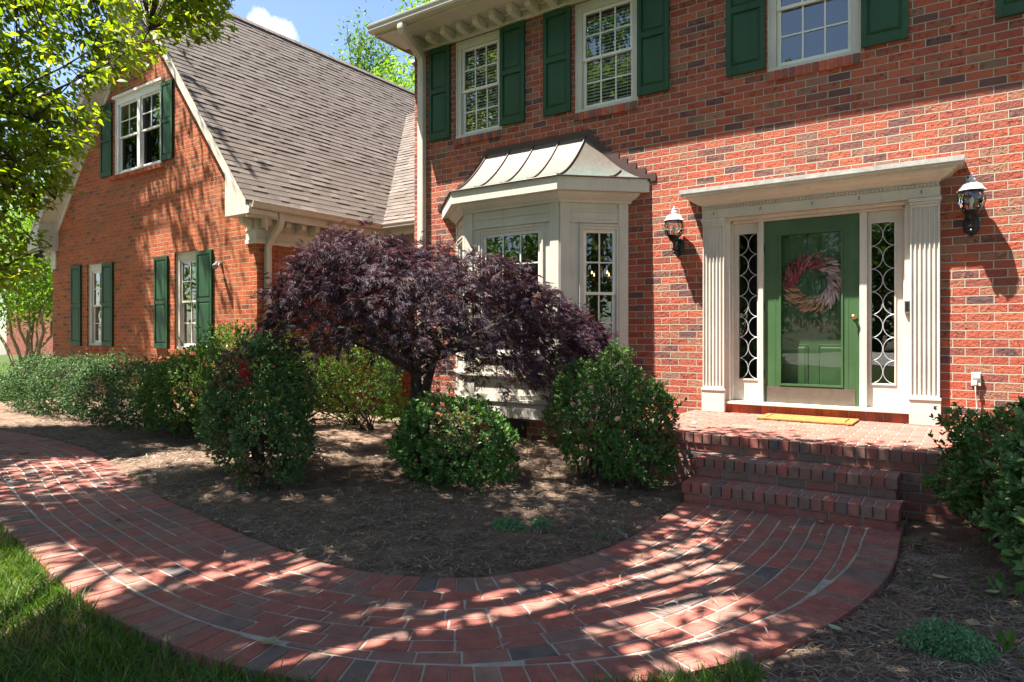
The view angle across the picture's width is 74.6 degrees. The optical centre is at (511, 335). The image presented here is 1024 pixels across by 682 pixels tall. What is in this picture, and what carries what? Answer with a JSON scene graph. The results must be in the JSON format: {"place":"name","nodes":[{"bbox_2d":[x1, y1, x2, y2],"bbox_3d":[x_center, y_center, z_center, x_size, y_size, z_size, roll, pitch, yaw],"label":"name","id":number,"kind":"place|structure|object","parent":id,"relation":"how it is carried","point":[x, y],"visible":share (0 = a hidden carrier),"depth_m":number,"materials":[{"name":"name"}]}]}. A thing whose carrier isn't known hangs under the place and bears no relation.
{"place":"outdoors","nodes":[
{"label":"outdoors","id":0,"kind":"place"},
{"bbox_2d":[7,272,52,356],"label":"neighbour house","id":1,"kind":"structure","parent":0,"point":[47,346],"depth_m":48.69,"materials":[{"name":"brick"}]},
{"bbox_2d":[0,355,405,418],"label":"lawn","id":2,"kind":"structure","parent":0,"point":[4,359],"depth_m":21.46,"materials":[{"name":"green plant"}]},
{"bbox_2d":[0,194,52,383],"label":"crape myrtle","id":3,"kind":"object","parent":2,"relation":"on","point":[46,278],"visible":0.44,"depth_m":19.85,"materials":[{"name":"green plant"}]},
{"bbox_2d":[0,363,52,396],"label":"grass","id":4,"kind":"structure","parent":2,"relation":"on","point":[4,365],"depth_m":23.30,"materials":[{"name":"green plant"}]},
{"bbox_2d":[1,123,65,280],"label":"background tree","id":5,"kind":"object","parent":2,"relation":"on","point":[36,209],"depth_m":26.43,"materials":[{"name":"green plant"}]},
{"bbox_2d":[0,99,70,318],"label":"background tree","id":6,"kind":"object","parent":2,"relation":"on","point":[29,232],"depth_m":35.75,"materials":[{"name":"green plant"}]},
{"bbox_2d":[0,0,238,303],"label":"dogwood tree","id":7,"kind":"object","parent":2,"relation":"on","point":[37,115],"visible":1,"depth_m":8.09,"materials":[{"name":"green plant"}]},
{"bbox_2d":[332,0,409,89],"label":"background tree","id":8,"kind":"object","parent":2,"relation":"on","point":[362,42],"visible":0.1,"depth_m":29.50,"materials":[{"name":"green plant"}]},
{"bbox_2d":[370,55,413,90],"bbox_3d":[-4.077,-4.276,24.178,5.798,11.472,4.313,0,0,35],"label":"background tree","id":9,"kind":"object","parent":2,"relation":"on","point":[400,81],"visible":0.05,"depth_m":23.82,"materials":[{"name":"green plant"}]},
{"bbox_2d":[383,0,432,83],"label":"background tree","id":10,"kind":"object","parent":2,"relation":"on","point":[408,8],"visible":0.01,"depth_m":25.97,"materials":[{"name":"green plant"}]},
{"bbox_2d":[27,0,1023,480],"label":"brick house","id":11,"kind":"structure","parent":2,"relation":"on","point":[567,146],"depth_m":8.25,"materials":[{"name":"red brick"}]},
{"bbox_2d":[34,251,43,257],"bbox_3d":[-11.181,-1.912,15.924,0.351,0.177,0.177,0,0,35],"label":"floodlight","id":12,"kind":"object","parent":11,"relation":"attached to","point":[39,255],"visible":0.97,"depth_m":15.86,"materials":[{"name":"black metal"}]},
{"bbox_2d":[89,263,100,345],"bbox_3d":[-9.123,-0.677,14.974,0.834,1.815,0.210,0,0,35],"label":"window","id":13,"kind":"structure","parent":11,"relation":"in","point":[93,268],"depth_m":15.10,"materials":[{"name":"beige paint"}]},
{"bbox_2d":[115,81,161,174],"bbox_3d":[-7.646,-4.205,13.845,1.880,1.630,0.130,0,0,35],"label":"window","id":14,"kind":"structure","parent":11,"relation":"in","point":[141,148],"depth_m":13.84,"materials":[{"name":"white paint"}]},
{"bbox_2d":[176,250,197,349],"bbox_3d":[-6.118,-0.665,12.898,0.830,1.870,0.210,0,0,35],"label":"window","id":15,"kind":"structure","parent":11,"relation":"in","point":[189,257],"depth_m":13.02,"materials":[{"name":"beige paint"}]},
{"bbox_2d":[212,262,222,268],"bbox_3d":[-5.263,-1.246,12.005,0.110,0.155,0.280,0,0,0],"label":"wall spotlight","id":16,"kind":"object","parent":11,"relation":"attached to","point":[214,265],"depth_m":11.92,"materials":[{"name":"grey metal"}]},
{"bbox_2d":[456,30,501,138],"bbox_3d":[-0.437,-3.606,9.773,0.857,1.432,0.165,0,0,35],"label":"window","id":17,"kind":"structure","parent":11,"relation":"in","point":[492,38],"depth_m":9.85,"materials":[{"name":"beige paint"}]},
{"bbox_2d":[586,249,611,287],"bbox_3d":[1.760,-1.325,13.369,0.623,0.770,0.665,0,0,35],"label":"chandelier","id":18,"kind":"object","parent":11,"relation":"hanging from","point":[601,277],"visible":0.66,"depth_m":13.34,"materials":[{"name":"gold metal"}]},
{"bbox_2d":[575,0,637,112],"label":"window","id":19,"kind":"structure","parent":11,"relation":"in","point":[592,7],"depth_m":8.67,"materials":[{"name":"beige paint"}]},
{"bbox_2d":[664,206,683,255],"bbox_3d":[1.903,-1.219,7.866,0.240,0.572,0.288,0,0,35],"label":"wall lantern","id":20,"kind":"object","parent":11,"relation":"attached to","point":[677,241],"depth_m":7.84,"materials":[{"name":"black metal"}]},
{"bbox_2d":[782,231,840,384],"bbox_3d":[3.298,-0.260,7.360,0.920,2.000,0.080,0,0,35],"label":"front door","id":21,"kind":"structure","parent":11,"relation":"in","point":[811,341],"depth_m":7.36,"materials":[{"name":"green paint"}]},
{"bbox_2d":[782,251,840,311],"bbox_3d":[3.270,-0.577,7.298,0.663,0.658,0.090,0,0,35],"label":"wreath","id":22,"kind":"object","parent":21,"relation":"attached to","point":[792,288],"visible":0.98,"depth_m":7.28,"materials":[{"name":"pink plant"}]},
{"bbox_2d":[764,213,859,406],"bbox_3d":[3.192,-0.263,7.219,0.963,2.006,0.123,0,0,35],"label":"storm door","id":23,"kind":"structure","parent":11,"relation":"in","point":[847,393],"depth_m":7.20,"materials":[{"name":"green paint"}]},
{"bbox_2d":[767,0,860,71],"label":"window","id":24,"kind":"structure","parent":11,"relation":"in","point":[774,9],"depth_m":7.28,"materials":[{"name":"beige paint"}]},
{"bbox_2d":[904,300,909,312],"bbox_3d":[3.888,-0.280,6.617,0.045,0.130,0.030,0,0,35],"label":"doorbell","id":25,"kind":"object","parent":11,"relation":"attached to","point":[906,306],"visible":1,"depth_m":6.61,"materials":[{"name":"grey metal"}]},
{"bbox_2d":[956,172,986,235],"bbox_3d":[4.261,-1.219,6.238,0.240,0.572,0.288,0,0,35],"label":"wall lantern","id":26,"kind":"object","parent":11,"relation":"attached to","point":[971,223],"depth_m":6.21,"materials":[{"name":"black metal"}]},
{"bbox_2d":[971,372,980,408],"bbox_3d":[4.357,0.740,6.312,0.075,0.780,0.059,0,0,35],"label":"wall outlet","id":27,"kind":"object","parent":11,"relation":"attached to","point":[975,379],"depth_m":6.30,"materials":[{"name":"white paint"}]},
{"bbox_2d":[0,0,425,354],"label":"sky","id":28,"kind":"structure","parent":0,"point":[312,23],"materials":[{"name":"blue"}]},
{"bbox_2d":[0,522,771,681],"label":"grass","id":29,"kind":"structure","parent":0,"point":[9,589],"depth_m":2.87,"materials":[{"name":"green plant"}]},
{"bbox_2d":[0,430,907,681],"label":"walkway","id":30,"kind":"structure","parent":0,"point":[476,643],"depth_m":3.49,"materials":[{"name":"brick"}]},
{"bbox_2d":[263,636,276,646],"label":"fallen leaf","id":31,"kind":"object","parent":30,"relation":"on","point":[269,640],"visible":1,"depth_m":2.90,"materials":[{"name":"green plant"}]},
{"bbox_2d":[0,395,1023,681],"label":"garden bed","id":32,"kind":"object","parent":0,"point":[930,531],"visible":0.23,"depth_m":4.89,"materials":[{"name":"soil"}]},
{"bbox_2d":[0,348,244,438],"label":"boxwood hedge","id":33,"kind":"object","parent":32,"relation":"on","point":[111,405],"visible":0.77,"depth_m":10.28,"materials":[{"name":"green plant"}]},
{"bbox_2d":[127,319,318,450],"bbox_3d":[-3.575,0.564,8.309,2.846,1.613,1.326,0,0,35],"label":"azalea shrub","id":34,"kind":"object","parent":32,"relation":"on","point":[174,371],"visible":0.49,"depth_m":8.17,"materials":[{"name":"green plant"}]},
{"bbox_2d":[192,332,321,494],"bbox_3d":[-2.427,0.671,6.389,1.109,1.399,2.208,0,0,-26],"label":"azalea shrub","id":35,"kind":"object","parent":32,"relation":"on","point":[276,382],"visible":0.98,"depth_m":5.97,"materials":[{"name":"green plant"}]},
{"bbox_2d":[260,339,408,429],"bbox_3d":[-2.651,0.633,9.903,2.765,1.473,1.390,0,0,25],"label":"azalea shrub","id":36,"kind":"object","parent":32,"relation":"on","point":[387,376],"visible":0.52,"depth_m":9.45,"materials":[{"name":"green plant"}]},
{"bbox_2d":[233,216,627,458],"bbox_3d":[-0.771,0.079,7.188,3.886,2.617,3.090,0,0,-5],"label":"japanese maple","id":37,"kind":"object","parent":32,"relation":"on","point":[583,337],"visible":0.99,"depth_m":6.50,"materials":[{"name":"purple plant"}]},
{"bbox_2d":[385,376,523,492],"bbox_3d":[-0.534,0.868,6.069,1.440,1.004,1.163,0,0,35],"label":"azalea shrub","id":38,"kind":"object","parent":32,"relation":"on","point":[404,452],"visible":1,"depth_m":5.79,"materials":[{"name":"green plant"}]},
{"bbox_2d":[491,516,528,532],"bbox_3d":[-0.018,1.292,4.542,0.326,0.140,0.228,0,0,35],"label":"thyme patch","id":39,"kind":"object","parent":32,"relation":"on","point":[505,522],"visible":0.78,"depth_m":4.51,"materials":[{"name":"green plant"}]},
{"bbox_2d":[504,451,548,471],"bbox_3d":[0.102,1.320,7.114,0.074,0.068,1.474,0,0,-21],"label":"garden hose","id":40,"kind":"object","parent":32,"relation":"on","point":[530,462],"visible":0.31,"depth_m":6.87,"materials":[{"name":"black rubber"}]},
{"bbox_2d":[521,425,546,457],"bbox_3d":[0.142,1.212,7.284,0.495,0.481,0.518,0,0,35],"label":"seedling","id":41,"kind":"object","parent":32,"relation":"on","point":[532,443],"visible":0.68,"depth_m":7.29,"materials":[{"name":"green plant"}]},
{"bbox_2d":[526,515,554,530],"bbox_3d":[0.186,1.292,4.566,0.207,0.140,0.188,0,0,35],"label":"thyme patch","id":42,"kind":"object","parent":32,"relation":"on","point":[542,521],"visible":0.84,"depth_m":4.55,"materials":[{"name":"green plant"}]},
{"bbox_2d":[595,529,608,543],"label":"seedling","id":43,"kind":"object","parent":32,"relation":"on","point":[601,537],"visible":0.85,"depth_m":4.39,"materials":[{"name":"green plant"}]},
{"bbox_2d":[539,337,686,495],"bbox_3d":[0.868,0.693,6.030,1.443,1.352,1.178,0,0,35],"label":"azalea shrub","id":44,"kind":"object","parent":32,"relation":"on","point":[616,443],"visible":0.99,"depth_m":5.74,"materials":[{"name":"green plant"}]},
{"bbox_2d":[628,404,975,530],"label":"front steps","id":45,"kind":"structure","parent":32,"relation":"on","point":[868,473],"depth_m":5.34,"materials":[{"name":"brick"}]},
{"bbox_2d":[756,413,858,425],"bbox_3d":[3.032,0.859,6.905,0.900,0.021,0.450,0,0,35],"label":"doormat","id":46,"kind":"object","parent":45,"relation":"on","point":[813,419],"visible":1,"depth_m":6.86,"materials":[{"name":"yellow fabric"}]},
{"bbox_2d":[828,624,841,631],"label":"fallen leaf","id":47,"kind":"object","parent":32,"relation":"on","point":[835,627],"visible":1,"depth_m":3.03,"materials":[{"name":"green plant"}]},
{"bbox_2d":[901,532,927,553],"bbox_3d":[2.562,1.350,4.261,0.079,0.177,0.169,0,0,-32],"label":"seedling","id":48,"kind":"object","parent":32,"relation":"on","point":[924,539],"visible":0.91,"depth_m":4.24,"materials":[{"name":"green plant"}]},
{"bbox_2d":[906,575,923,588],"bbox_3d":[2.179,1.330,3.655,0.098,0.084,0.072,0,0,-24],"label":"seedling","id":49,"kind":"object","parent":32,"relation":"on","point":[918,582],"visible":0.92,"depth_m":3.63,"materials":[{"name":"green plant"}]},
{"bbox_2d":[931,574,948,579],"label":"fallen leaf","id":50,"kind":"object","parent":32,"relation":"on","point":[939,576],"visible":1,"depth_m":3.67,"materials":[{"name":"green plant"}]},
{"bbox_2d":[896,616,1002,666],"bbox_3d":[1.855,1.290,2.868,0.394,0.143,0.314,0,0,35],"label":"thyme patch","id":51,"kind":"object","parent":32,"relation":"on","point":[927,633],"visible":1,"depth_m":2.83,"materials":[{"name":"green plant"}]},
{"bbox_2d":[965,619,979,626],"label":"fallen leaf","id":52,"kind":"object","parent":32,"relation":"on","point":[971,622],"visible":1,"depth_m":3.09,"materials":[{"name":"plant"}]},
{"bbox_2d":[921,395,1023,547],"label":"azalea shrub","id":53,"kind":"object","parent":32,"relation":"on","point":[970,444],"visible":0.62,"depth_m":4.38,"materials":[{"name":"green plant"}]},
{"bbox_2d":[985,590,999,593],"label":"fallen leaf","id":54,"kind":"object","parent":32,"relation":"on","point":[993,591],"visible":1,"depth_m":3.45,"materials":[{"name":"green plant"}]},
{"bbox_2d":[962,406,1023,589],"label":"azalea shrub","id":55,"kind":"object","parent":32,"relation":"on","point":[1008,488],"visible":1,"depth_m":3.67,"materials":[{"name":"green plant"}]},
{"bbox_2d":[971,572,1023,608],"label":"seedling","id":56,"kind":"object","parent":32,"relation":"on","point":[1000,580],"visible":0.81,"depth_m":3.39,"materials":[{"name":"green plant"}]},
{"bbox_2d":[985,629,1023,664],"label":"seedling","id":57,"kind":"object","parent":32,"relation":"on","point":[1007,645],"visible":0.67,"depth_m":2.83,"materials":[{"name":"green plant"}]}
]}

